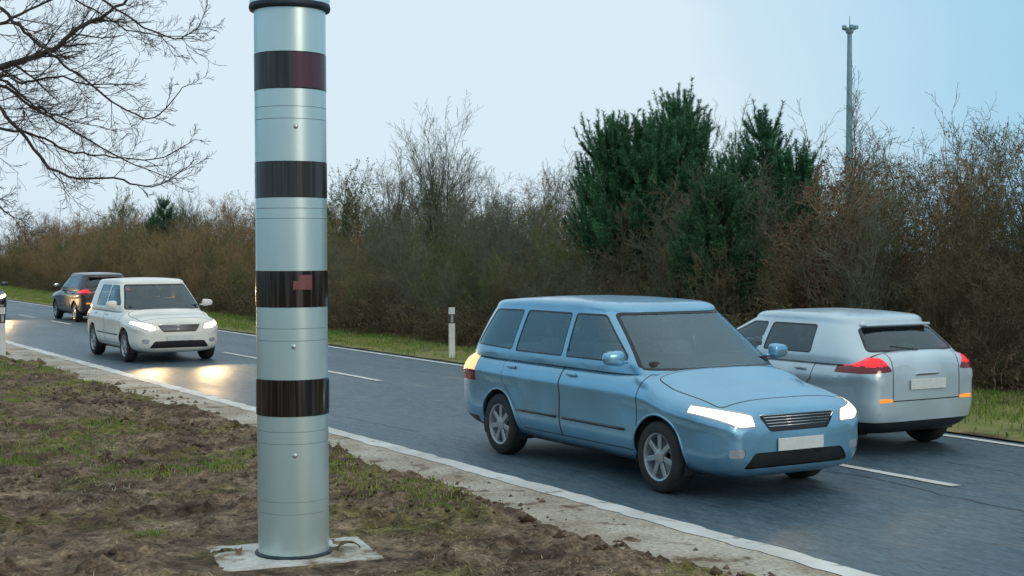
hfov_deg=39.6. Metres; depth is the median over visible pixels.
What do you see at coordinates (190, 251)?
shrub
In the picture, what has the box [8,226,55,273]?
shrub
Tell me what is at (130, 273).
shrub
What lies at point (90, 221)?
shrub
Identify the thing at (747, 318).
shrub
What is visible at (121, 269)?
shrub
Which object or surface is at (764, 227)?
shrub
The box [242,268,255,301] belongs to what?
shrub
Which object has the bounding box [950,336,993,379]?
shrub
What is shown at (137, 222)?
shrub
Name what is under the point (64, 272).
shrub
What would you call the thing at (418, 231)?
shrub
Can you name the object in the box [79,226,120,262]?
shrub
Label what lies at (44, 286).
shrub
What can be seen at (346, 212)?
ivy tree
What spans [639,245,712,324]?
shrub
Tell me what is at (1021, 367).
shrub
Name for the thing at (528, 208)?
shrub
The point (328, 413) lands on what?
road crack
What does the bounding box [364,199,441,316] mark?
shrub
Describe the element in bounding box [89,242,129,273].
shrub
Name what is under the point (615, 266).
shrub
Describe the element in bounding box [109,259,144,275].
shrub
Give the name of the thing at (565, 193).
shrub
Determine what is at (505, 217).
shrub
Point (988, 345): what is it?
shrub
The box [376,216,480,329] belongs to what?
shrub
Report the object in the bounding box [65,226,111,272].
shrub
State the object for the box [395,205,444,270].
shrub
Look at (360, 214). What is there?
shrub
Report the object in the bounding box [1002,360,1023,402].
shrub
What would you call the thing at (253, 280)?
shrub
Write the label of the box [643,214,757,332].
shrub
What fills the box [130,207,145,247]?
shrub
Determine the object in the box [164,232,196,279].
shrub
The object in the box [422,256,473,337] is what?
shrub
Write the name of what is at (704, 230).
pine tree
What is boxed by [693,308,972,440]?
car
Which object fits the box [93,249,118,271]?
shrub
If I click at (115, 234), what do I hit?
shrub
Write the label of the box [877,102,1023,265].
shrub
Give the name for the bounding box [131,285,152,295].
shrub
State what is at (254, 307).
shrub
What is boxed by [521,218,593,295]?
shrub
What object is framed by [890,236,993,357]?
shrub
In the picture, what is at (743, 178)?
shrub
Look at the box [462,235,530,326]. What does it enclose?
shrub
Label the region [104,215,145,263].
shrub
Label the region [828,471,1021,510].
road crack
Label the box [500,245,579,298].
shrub
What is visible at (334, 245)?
shrub
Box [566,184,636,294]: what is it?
shrub
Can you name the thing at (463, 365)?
edge line
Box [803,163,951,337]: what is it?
shrub
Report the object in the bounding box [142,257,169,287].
shrub
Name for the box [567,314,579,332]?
shrub
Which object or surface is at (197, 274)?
shrub
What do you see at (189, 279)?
shrub
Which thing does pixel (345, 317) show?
shrub
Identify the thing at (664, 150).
pine tree
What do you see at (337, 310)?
shrub
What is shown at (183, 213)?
bare tree
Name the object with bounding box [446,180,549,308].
shrub
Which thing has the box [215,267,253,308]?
shrub
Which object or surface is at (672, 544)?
road shoulder
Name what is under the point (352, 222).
shrub
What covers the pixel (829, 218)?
shrub
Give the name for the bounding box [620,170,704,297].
shrub
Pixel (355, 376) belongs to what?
dash
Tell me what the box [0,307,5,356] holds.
marker post
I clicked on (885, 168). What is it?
shrub
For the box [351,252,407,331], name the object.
shrub
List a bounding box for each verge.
[0,352,754,575]
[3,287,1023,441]
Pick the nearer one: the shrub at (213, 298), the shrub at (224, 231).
the shrub at (213, 298)
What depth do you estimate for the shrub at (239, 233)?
57.03 m
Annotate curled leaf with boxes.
[235,547,241,554]
[337,540,360,550]
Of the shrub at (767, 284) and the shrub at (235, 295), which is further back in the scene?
the shrub at (235, 295)
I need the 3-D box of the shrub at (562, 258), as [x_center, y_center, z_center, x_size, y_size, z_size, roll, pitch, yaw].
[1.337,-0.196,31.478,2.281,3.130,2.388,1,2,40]
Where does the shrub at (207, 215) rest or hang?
on the thicket floor
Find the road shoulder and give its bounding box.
[6,343,841,575]
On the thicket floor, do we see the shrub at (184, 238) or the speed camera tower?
the shrub at (184, 238)
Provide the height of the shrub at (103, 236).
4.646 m
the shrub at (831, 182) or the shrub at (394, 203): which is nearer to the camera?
the shrub at (831, 182)
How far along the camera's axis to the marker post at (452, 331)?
29.06 m
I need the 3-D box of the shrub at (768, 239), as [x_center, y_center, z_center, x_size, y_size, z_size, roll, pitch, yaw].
[4.872,-0.612,28.423,2.866,3.776,2.738,0,2,4]
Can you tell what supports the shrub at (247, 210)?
on the thicket floor
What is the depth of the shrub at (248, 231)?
60.83 m
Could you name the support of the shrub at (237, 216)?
on the thicket floor
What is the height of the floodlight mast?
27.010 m
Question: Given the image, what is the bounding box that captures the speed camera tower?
[249,0,332,559]
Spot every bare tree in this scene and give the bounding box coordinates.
[167,186,218,267]
[341,136,439,249]
[386,91,493,289]
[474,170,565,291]
[705,93,759,181]
[784,98,840,307]
[813,53,895,253]
[917,92,996,332]
[920,85,1023,342]
[980,133,1023,280]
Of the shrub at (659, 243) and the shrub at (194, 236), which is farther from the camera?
the shrub at (194, 236)
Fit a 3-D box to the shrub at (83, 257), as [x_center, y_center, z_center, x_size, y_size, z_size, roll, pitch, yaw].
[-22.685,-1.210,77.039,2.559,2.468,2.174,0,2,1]
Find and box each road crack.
[169,371,411,430]
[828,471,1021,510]
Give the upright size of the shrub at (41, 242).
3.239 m
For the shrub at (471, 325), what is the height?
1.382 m
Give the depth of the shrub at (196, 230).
71.47 m
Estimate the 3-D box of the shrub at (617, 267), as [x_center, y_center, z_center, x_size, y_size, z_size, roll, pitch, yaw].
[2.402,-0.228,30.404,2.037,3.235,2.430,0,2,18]
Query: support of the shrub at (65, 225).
on the thicket floor
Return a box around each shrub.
[0,231,16,257]
[0,233,18,266]
[0,237,26,268]
[0,252,23,283]
[0,254,15,275]
[1,238,30,278]
[1,240,37,275]
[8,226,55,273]
[12,229,46,264]
[13,247,33,281]
[13,267,43,287]
[20,221,75,271]
[20,233,64,275]
[26,218,68,244]
[28,275,55,289]
[30,276,59,290]
[32,211,62,258]
[36,277,62,291]
[37,241,72,280]
[38,214,85,255]
[40,257,69,288]
[41,215,85,269]
[48,256,71,287]
[48,259,84,285]
[50,222,99,270]
[52,219,95,251]
[54,253,81,281]
[55,216,106,266]
[57,251,96,277]
[58,240,92,274]
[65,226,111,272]
[67,209,107,247]
[68,246,103,271]
[69,210,113,255]
[73,221,117,252]
[76,203,137,262]
[77,225,123,271]
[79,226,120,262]
[80,244,106,271]
[82,247,111,271]
[89,211,125,236]
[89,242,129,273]
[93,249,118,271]
[97,217,132,250]
[97,229,137,246]
[102,254,135,272]
[103,230,146,277]
[103,240,121,268]
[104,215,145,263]
[106,204,146,227]
[108,228,172,276]
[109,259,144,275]
[112,220,173,268]
[114,262,131,289]
[115,219,164,276]
[117,209,162,242]
[118,242,158,286]
[120,248,159,289]
[124,228,180,271]
[125,236,193,274]
[129,273,148,295]
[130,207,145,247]
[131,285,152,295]
[133,221,200,273]
[133,258,170,288]
[136,285,152,295]
[137,239,204,281]
[141,219,191,269]
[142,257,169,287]
[144,230,185,276]
[150,202,185,249]
[153,250,195,288]
[154,263,184,277]
[156,220,211,278]
[158,209,217,252]
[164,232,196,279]
[171,214,220,264]
[171,219,223,282]
[171,233,230,292]
[173,214,247,291]
[174,232,224,284]
[174,267,204,295]
[176,259,215,299]
[186,208,222,240]
[187,215,246,290]
[191,208,222,243]
[191,282,244,311]
[193,286,215,305]
[194,285,225,309]
[195,286,237,312]
[197,217,252,286]
[199,217,251,270]
[203,208,243,245]
[204,227,252,298]
[205,191,253,250]
[205,201,255,273]
[208,235,255,301]
[208,260,235,294]
[211,243,254,294]
[211,272,255,316]
[213,196,254,237]
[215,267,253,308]
[219,242,255,308]
[220,202,255,264]
[220,210,253,270]
[221,287,253,313]
[228,223,255,289]
[230,189,255,242]
[230,264,255,306]
[231,218,255,273]
[232,291,255,318]
[236,282,255,316]
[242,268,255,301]
[243,227,255,279]
[327,213,356,271]
[327,214,360,277]
[327,214,380,278]
[327,220,352,294]
[328,260,384,326]
[328,286,385,334]
[328,291,377,328]
[328,303,348,325]
[329,201,406,306]
[330,195,379,269]
[331,202,391,248]
[332,197,379,256]
[337,254,387,329]
[346,280,412,333]
[348,294,431,335]
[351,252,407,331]
[357,221,425,304]
[358,202,422,269]
[362,203,412,302]
[364,171,425,282]
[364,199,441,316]
[372,241,438,331]
[376,180,423,253]
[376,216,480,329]
[385,198,454,291]
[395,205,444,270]
[406,227,485,315]
[408,179,503,267]
[409,302,478,342]
[411,192,480,298]
[414,296,487,346]
[420,147,512,303]
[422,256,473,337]
[432,195,514,321]
[434,293,490,347]
[437,208,521,329]
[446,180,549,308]
[447,312,493,344]
[449,189,545,315]
[449,189,553,301]
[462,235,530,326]
[465,321,486,345]
[473,190,547,263]
[488,247,560,310]
[489,178,573,294]
[491,225,578,298]
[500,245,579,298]
[510,210,632,317]
[510,286,579,332]
[512,159,576,261]
[513,171,588,277]
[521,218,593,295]
[522,185,625,325]
[532,138,599,289]
[540,196,614,293]
[553,253,622,332]
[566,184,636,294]
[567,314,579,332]
[581,200,657,319]
[589,191,681,295]
[612,263,673,329]
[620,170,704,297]
[633,152,721,296]
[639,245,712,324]
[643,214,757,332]
[676,242,774,331]
[681,151,819,323]
[698,168,821,326]
[712,138,792,312]
[722,298,791,327]
[736,238,824,321]
[754,123,892,306]
[758,204,858,308]
[761,168,924,313]
[765,173,892,308]
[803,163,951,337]
[810,121,943,300]
[811,125,992,310]
[821,133,927,249]
[833,147,945,313]
[866,135,1023,347]
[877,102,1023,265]
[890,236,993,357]
[899,166,1023,333]
[901,113,1023,288]
[919,176,1023,369]
[925,207,1023,385]
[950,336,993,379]
[955,114,1023,328]
[964,345,1023,391]
[973,333,1023,391]
[976,138,1023,299]
[988,122,1023,273]
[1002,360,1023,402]
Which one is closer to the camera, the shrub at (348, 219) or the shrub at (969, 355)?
the shrub at (969, 355)
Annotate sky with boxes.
[0,0,1023,253]
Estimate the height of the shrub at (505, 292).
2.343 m
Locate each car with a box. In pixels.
[0,282,7,315]
[52,272,129,321]
[87,277,217,361]
[463,295,857,492]
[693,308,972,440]
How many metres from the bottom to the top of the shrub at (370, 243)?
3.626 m
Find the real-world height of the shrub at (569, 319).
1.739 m
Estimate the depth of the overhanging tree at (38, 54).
12.87 m
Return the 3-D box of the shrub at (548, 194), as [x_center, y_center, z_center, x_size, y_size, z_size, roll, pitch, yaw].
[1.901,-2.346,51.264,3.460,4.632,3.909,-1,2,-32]
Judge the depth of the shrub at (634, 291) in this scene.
28.07 m
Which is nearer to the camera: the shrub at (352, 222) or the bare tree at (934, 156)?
the bare tree at (934, 156)
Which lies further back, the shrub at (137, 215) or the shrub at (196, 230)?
the shrub at (137, 215)
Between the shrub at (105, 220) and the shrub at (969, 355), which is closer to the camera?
the shrub at (969, 355)
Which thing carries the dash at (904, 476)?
on the road
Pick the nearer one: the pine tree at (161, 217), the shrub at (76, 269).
the shrub at (76, 269)
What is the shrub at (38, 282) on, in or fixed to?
on the thicket floor
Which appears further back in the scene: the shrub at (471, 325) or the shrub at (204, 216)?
the shrub at (204, 216)
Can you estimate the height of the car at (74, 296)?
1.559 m
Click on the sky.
(534, 66)
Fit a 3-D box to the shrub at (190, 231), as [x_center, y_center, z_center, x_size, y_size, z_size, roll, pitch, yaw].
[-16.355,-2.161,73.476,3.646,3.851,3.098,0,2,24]
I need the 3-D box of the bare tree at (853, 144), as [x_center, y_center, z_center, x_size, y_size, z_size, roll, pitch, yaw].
[7.233,-2.021,30.077,2.143,5.797,1.853,0,2,-10]
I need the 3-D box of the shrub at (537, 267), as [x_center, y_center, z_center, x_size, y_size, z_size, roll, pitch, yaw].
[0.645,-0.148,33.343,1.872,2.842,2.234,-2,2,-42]
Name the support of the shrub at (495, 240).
on the thicket floor
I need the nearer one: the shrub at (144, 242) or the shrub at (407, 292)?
the shrub at (407, 292)
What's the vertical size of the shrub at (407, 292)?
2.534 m
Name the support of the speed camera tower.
on the concrete slab
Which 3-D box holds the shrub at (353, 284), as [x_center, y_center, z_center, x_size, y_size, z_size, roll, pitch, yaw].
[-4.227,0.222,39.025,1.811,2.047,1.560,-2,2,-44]
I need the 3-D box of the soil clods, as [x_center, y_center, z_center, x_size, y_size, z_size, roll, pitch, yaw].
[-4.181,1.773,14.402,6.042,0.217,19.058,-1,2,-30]
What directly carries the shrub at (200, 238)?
on the thicket floor
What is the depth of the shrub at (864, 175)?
37.73 m
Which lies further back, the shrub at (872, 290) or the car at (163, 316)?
the car at (163, 316)
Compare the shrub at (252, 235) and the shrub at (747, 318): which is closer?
the shrub at (747, 318)
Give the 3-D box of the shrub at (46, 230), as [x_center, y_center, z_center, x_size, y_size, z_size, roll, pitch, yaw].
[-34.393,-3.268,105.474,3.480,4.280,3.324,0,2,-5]
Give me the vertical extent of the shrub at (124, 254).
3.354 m
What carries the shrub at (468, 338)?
on the thicket floor
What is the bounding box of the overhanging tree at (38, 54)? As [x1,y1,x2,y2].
[0,0,225,250]
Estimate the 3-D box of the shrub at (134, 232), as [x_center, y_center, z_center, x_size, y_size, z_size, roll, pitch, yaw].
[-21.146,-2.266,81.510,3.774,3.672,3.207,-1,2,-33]
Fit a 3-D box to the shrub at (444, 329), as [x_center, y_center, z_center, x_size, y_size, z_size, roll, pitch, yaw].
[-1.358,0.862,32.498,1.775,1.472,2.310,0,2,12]
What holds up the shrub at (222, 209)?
on the thicket floor
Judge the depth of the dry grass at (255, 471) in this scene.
12.67 m
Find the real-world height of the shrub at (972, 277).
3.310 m
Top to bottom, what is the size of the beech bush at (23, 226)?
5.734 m
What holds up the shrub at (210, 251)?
on the thicket floor
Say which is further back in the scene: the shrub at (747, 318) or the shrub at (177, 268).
the shrub at (177, 268)
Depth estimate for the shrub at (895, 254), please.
26.28 m
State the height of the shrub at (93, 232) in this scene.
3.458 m
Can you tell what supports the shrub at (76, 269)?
on the thicket floor
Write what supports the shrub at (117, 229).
on the thicket floor
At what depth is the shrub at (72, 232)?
95.56 m
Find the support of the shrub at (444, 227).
on the thicket floor
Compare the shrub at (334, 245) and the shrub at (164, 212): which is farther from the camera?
the shrub at (164, 212)
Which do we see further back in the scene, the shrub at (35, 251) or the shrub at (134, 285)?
the shrub at (35, 251)
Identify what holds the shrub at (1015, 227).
on the thicket floor
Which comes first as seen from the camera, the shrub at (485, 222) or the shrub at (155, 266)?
the shrub at (485, 222)
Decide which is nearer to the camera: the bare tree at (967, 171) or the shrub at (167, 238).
the bare tree at (967, 171)
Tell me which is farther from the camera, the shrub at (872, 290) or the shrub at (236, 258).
the shrub at (236, 258)
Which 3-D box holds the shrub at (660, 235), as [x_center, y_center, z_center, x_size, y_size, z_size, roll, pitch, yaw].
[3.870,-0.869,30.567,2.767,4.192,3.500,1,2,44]
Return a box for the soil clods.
[0,380,775,575]
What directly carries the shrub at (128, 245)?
on the thicket floor
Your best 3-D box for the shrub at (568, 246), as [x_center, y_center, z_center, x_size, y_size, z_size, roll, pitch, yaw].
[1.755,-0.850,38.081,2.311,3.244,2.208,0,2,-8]
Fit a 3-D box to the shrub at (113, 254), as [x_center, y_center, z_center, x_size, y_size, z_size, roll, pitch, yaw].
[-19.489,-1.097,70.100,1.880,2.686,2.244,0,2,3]
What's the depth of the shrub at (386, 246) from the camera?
44.70 m
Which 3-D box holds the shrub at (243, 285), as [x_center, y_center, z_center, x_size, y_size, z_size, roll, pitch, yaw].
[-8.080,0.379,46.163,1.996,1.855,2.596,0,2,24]
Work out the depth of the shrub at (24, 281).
83.14 m
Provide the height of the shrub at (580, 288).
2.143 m
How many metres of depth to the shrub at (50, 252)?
84.64 m
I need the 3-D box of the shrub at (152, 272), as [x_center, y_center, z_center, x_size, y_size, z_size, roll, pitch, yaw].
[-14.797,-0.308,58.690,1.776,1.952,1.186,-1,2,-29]
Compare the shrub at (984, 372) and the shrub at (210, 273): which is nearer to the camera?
the shrub at (984, 372)
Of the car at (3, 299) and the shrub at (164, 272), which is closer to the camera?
the car at (3, 299)
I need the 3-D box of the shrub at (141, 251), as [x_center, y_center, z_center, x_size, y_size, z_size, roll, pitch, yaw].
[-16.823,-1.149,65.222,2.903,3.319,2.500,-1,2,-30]
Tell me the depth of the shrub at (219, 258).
52.67 m
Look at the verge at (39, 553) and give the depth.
11.55 m
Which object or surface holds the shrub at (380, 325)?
on the thicket floor
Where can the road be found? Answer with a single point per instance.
(857, 519)
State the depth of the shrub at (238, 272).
49.20 m
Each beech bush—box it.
[0,197,55,267]
[757,145,916,308]
[849,123,1023,354]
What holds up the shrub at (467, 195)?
on the thicket floor
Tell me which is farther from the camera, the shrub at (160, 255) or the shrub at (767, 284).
the shrub at (160, 255)
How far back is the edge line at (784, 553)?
12.66 m
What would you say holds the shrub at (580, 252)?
on the thicket floor
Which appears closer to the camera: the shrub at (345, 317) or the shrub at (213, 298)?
the shrub at (345, 317)
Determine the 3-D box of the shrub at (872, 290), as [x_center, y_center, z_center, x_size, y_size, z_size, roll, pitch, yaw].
[5.562,-0.284,23.675,2.564,3.655,2.190,0,2,-2]
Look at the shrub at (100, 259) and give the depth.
75.31 m
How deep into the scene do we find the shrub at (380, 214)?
49.51 m
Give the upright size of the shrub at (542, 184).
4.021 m
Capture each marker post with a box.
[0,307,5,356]
[449,307,454,361]
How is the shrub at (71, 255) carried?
on the thicket floor
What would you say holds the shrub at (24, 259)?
on the thicket floor
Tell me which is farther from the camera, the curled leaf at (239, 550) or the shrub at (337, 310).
the shrub at (337, 310)
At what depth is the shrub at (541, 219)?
39.19 m
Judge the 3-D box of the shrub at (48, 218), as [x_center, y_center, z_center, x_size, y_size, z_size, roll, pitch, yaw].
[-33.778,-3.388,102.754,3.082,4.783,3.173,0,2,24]
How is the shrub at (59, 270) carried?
on the thicket floor
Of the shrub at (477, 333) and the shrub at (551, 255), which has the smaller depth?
the shrub at (477, 333)
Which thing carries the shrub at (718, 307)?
on the thicket floor
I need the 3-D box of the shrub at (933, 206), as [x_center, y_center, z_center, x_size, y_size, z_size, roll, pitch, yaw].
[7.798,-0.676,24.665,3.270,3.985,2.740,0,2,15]
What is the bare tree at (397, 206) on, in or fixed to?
on the thicket floor
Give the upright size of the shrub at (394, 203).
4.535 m
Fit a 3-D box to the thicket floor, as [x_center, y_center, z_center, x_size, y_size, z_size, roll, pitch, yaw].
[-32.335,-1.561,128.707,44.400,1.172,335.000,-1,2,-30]
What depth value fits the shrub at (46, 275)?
77.70 m
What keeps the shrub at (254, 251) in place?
on the thicket floor
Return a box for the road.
[5,299,1023,575]
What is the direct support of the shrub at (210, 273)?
on the thicket floor
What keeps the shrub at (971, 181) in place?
on the thicket floor
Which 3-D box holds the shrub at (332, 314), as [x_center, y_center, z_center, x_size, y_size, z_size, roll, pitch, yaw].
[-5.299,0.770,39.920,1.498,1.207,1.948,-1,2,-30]
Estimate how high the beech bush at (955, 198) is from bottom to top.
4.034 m
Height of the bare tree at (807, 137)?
5.082 m
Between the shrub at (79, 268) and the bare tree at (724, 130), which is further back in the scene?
the shrub at (79, 268)
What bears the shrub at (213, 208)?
on the thicket floor
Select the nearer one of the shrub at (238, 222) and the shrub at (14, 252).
the shrub at (238, 222)
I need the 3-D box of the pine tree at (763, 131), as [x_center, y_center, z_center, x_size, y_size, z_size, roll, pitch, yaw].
[4.862,-1.342,28.686,2.655,5.024,2.382,-1,2,-30]
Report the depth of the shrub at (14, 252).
92.26 m
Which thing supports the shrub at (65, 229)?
on the thicket floor
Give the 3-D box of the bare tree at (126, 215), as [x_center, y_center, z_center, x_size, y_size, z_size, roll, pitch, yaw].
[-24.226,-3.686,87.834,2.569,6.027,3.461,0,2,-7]
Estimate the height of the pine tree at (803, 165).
4.275 m
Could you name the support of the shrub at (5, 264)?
on the thicket floor
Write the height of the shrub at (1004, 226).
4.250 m
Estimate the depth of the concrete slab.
9.98 m
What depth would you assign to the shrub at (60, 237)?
88.99 m
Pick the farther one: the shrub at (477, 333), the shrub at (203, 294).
the shrub at (203, 294)
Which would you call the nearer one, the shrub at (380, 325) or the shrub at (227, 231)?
the shrub at (380, 325)
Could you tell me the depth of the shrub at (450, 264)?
39.64 m
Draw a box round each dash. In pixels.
[223,352,256,358]
[328,371,382,380]
[839,464,957,485]
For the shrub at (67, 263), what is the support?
on the thicket floor
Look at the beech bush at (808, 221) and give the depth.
24.75 m
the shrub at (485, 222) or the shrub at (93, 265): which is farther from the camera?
the shrub at (93, 265)
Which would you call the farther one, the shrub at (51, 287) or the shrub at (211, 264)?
the shrub at (51, 287)
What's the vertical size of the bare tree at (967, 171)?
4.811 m
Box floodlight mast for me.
[842,16,857,249]
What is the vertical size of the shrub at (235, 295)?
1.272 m
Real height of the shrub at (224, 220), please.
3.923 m
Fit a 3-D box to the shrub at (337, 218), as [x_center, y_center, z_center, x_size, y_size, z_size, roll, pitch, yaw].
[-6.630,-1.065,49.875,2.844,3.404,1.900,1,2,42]
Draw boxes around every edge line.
[6,340,878,575]
[9,300,1023,446]
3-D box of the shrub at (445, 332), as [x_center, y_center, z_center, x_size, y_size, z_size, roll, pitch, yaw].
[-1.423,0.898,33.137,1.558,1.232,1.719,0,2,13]
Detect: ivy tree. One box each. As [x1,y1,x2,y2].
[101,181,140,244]
[327,158,381,293]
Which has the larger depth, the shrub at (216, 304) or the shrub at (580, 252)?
the shrub at (216, 304)
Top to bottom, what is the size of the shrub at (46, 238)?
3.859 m
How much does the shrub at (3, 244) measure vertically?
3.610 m
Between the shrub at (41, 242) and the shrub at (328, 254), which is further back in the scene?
the shrub at (41, 242)
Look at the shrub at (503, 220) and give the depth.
36.13 m
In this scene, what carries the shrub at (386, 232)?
on the thicket floor
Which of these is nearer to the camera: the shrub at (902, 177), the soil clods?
the soil clods
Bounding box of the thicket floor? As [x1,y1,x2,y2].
[0,264,1023,393]
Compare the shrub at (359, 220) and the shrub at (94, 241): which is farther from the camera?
the shrub at (94, 241)
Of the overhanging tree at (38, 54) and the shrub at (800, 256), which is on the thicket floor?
the shrub at (800, 256)
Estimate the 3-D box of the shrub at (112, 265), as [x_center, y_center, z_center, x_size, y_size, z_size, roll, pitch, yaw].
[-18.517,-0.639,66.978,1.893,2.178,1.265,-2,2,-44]
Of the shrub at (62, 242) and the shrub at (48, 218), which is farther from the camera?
the shrub at (48, 218)
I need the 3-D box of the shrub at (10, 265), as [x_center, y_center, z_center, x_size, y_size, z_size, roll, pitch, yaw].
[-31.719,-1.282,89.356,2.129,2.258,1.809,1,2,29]
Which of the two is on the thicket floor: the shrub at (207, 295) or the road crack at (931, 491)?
the shrub at (207, 295)
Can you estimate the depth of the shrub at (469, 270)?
35.71 m
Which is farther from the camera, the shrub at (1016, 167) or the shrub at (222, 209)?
the shrub at (222, 209)
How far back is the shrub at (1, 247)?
96.88 m
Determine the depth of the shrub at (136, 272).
62.53 m
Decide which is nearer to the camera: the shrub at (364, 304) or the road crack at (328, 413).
the road crack at (328, 413)
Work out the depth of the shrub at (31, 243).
96.60 m
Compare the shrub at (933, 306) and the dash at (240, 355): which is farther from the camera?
the dash at (240, 355)
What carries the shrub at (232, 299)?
on the thicket floor
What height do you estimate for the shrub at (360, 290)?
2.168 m
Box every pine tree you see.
[140,193,191,246]
[561,77,748,295]
[649,157,776,315]
[702,99,823,319]
[753,133,823,293]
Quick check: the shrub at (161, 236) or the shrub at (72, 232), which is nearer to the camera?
the shrub at (161, 236)
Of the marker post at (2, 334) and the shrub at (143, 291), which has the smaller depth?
the marker post at (2, 334)
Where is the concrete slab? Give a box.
[206,536,383,570]
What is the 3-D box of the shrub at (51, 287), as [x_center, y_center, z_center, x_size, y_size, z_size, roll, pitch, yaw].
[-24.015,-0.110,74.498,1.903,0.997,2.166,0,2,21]
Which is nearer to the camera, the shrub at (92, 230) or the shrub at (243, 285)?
the shrub at (243, 285)
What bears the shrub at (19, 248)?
on the thicket floor
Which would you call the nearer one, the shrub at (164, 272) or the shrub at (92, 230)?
the shrub at (164, 272)
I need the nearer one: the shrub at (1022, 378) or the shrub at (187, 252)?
the shrub at (1022, 378)
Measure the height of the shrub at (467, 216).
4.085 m
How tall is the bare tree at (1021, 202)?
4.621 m
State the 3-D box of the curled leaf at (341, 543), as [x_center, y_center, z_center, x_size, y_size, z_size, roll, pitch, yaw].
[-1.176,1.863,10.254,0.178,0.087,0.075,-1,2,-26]
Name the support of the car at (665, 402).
on the road
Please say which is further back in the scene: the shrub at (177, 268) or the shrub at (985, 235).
the shrub at (177, 268)
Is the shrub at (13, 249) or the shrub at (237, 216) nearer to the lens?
the shrub at (237, 216)
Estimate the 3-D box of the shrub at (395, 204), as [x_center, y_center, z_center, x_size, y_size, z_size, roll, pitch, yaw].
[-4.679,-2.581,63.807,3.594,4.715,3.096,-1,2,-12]
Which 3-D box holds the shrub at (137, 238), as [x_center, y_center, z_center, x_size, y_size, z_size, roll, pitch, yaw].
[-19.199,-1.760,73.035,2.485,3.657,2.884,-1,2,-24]
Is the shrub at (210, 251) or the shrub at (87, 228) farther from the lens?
the shrub at (87, 228)
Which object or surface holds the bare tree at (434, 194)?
on the thicket floor

